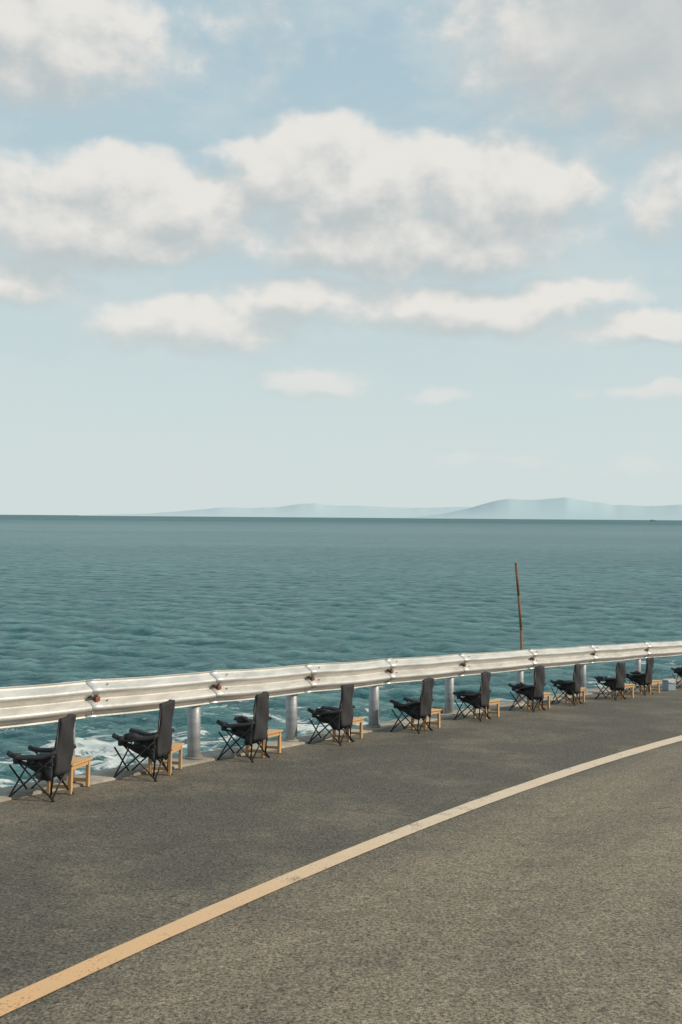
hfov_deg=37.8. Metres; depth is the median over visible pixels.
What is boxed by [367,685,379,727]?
post
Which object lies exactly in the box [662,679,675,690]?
storage box
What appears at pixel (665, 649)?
beam
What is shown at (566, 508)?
distant hills
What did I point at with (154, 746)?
folding chair
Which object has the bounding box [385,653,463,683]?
beam
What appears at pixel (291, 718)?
post
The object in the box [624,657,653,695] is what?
folding chair
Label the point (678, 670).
folding chair
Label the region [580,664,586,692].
post
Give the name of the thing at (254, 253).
sky
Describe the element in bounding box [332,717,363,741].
wooden table
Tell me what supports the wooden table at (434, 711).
on the road
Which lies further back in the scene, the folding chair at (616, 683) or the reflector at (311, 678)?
the folding chair at (616, 683)
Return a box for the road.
[0,681,681,1023]
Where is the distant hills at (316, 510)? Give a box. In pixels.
[78,503,471,517]
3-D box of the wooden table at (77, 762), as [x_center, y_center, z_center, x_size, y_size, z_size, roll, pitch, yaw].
[-2.199,2.126,8.047,0.234,0.233,0.400,0,-6,9]
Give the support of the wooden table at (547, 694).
on the road
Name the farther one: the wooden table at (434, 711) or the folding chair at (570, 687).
the folding chair at (570, 687)
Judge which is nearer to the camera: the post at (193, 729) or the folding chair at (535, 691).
the post at (193, 729)
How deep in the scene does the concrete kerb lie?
9.96 m
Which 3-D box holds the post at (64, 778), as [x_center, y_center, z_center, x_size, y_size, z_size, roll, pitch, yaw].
[-2.270,1.994,8.267,0.180,1.145,0.170,0,0,32]
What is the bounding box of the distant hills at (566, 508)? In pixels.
[408,497,681,519]
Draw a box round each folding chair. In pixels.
[6,713,75,801]
[112,699,174,781]
[216,691,271,762]
[307,684,354,745]
[389,677,433,733]
[453,671,490,721]
[508,665,545,711]
[550,664,581,705]
[594,662,626,700]
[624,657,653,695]
[671,667,681,686]
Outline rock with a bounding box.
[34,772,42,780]
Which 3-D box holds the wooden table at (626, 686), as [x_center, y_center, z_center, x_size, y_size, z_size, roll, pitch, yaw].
[4.806,3.059,16.992,0.400,0.233,0.234,6,-8,-43]
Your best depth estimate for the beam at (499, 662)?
14.84 m
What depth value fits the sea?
71.43 m
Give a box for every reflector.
[87,683,108,712]
[211,674,227,698]
[306,667,319,688]
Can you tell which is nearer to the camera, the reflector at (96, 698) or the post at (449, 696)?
the reflector at (96, 698)
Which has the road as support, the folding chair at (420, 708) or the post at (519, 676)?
the folding chair at (420, 708)
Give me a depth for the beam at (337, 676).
11.61 m
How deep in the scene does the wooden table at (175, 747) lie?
8.85 m
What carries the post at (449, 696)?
on the concrete kerb
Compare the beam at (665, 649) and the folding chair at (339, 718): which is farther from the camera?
the beam at (665, 649)
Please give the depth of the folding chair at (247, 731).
9.68 m
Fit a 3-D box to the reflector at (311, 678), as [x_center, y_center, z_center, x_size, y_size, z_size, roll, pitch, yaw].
[-0.314,1.842,11.058,0.053,0.231,0.221,0,0,34]
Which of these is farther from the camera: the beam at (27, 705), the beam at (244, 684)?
the beam at (244, 684)
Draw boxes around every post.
[56,682,76,782]
[185,705,202,759]
[284,665,298,741]
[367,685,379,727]
[443,677,454,714]
[514,670,524,702]
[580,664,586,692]
[634,659,640,684]
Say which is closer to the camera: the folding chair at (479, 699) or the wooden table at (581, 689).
the folding chair at (479, 699)
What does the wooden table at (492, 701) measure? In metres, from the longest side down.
0.400 x 0.234 x 0.233 m
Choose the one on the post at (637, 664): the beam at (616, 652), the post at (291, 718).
the beam at (616, 652)
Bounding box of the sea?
[0,515,681,787]
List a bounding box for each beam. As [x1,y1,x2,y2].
[0,680,93,728]
[86,671,218,717]
[210,663,313,702]
[305,658,390,692]
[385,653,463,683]
[459,649,532,675]
[528,646,593,668]
[590,642,647,662]
[644,641,681,657]
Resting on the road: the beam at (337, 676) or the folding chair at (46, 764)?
the folding chair at (46, 764)
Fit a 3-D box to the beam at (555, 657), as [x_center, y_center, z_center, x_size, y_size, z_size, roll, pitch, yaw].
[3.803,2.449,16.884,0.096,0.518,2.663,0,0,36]
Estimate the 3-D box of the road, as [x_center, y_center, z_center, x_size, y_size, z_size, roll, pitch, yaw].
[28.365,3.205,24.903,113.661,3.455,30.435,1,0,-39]
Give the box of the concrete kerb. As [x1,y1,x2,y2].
[0,677,681,801]
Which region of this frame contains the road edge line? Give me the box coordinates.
[0,735,681,1015]
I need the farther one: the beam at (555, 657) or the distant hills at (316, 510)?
the distant hills at (316, 510)
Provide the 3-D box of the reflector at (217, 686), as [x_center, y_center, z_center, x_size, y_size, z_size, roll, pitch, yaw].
[-1.191,1.705,9.729,0.053,0.231,0.220,0,0,33]
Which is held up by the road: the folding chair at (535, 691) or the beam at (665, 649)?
the folding chair at (535, 691)
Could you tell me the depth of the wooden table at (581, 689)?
16.08 m
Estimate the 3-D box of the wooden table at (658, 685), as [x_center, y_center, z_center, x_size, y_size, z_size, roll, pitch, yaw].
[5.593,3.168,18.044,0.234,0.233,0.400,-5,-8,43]
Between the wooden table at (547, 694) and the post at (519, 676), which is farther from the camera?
the post at (519, 676)
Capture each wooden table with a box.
[46,757,92,793]
[148,742,183,774]
[245,729,282,757]
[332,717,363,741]
[411,708,441,730]
[473,699,500,718]
[527,692,550,709]
[565,687,585,703]
[611,684,634,698]
[640,680,659,693]
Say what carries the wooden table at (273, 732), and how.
on the road
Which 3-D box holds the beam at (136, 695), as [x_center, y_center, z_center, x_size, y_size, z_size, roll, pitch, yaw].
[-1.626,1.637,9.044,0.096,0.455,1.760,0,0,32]
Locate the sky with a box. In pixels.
[0,0,681,514]
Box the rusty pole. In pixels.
[514,563,522,649]
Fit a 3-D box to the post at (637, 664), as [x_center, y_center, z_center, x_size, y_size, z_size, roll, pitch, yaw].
[5.920,3.198,19.881,0.180,1.146,0.170,0,0,38]
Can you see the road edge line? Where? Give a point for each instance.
(30, 993)
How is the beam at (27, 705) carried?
attached to the post at (64, 778)

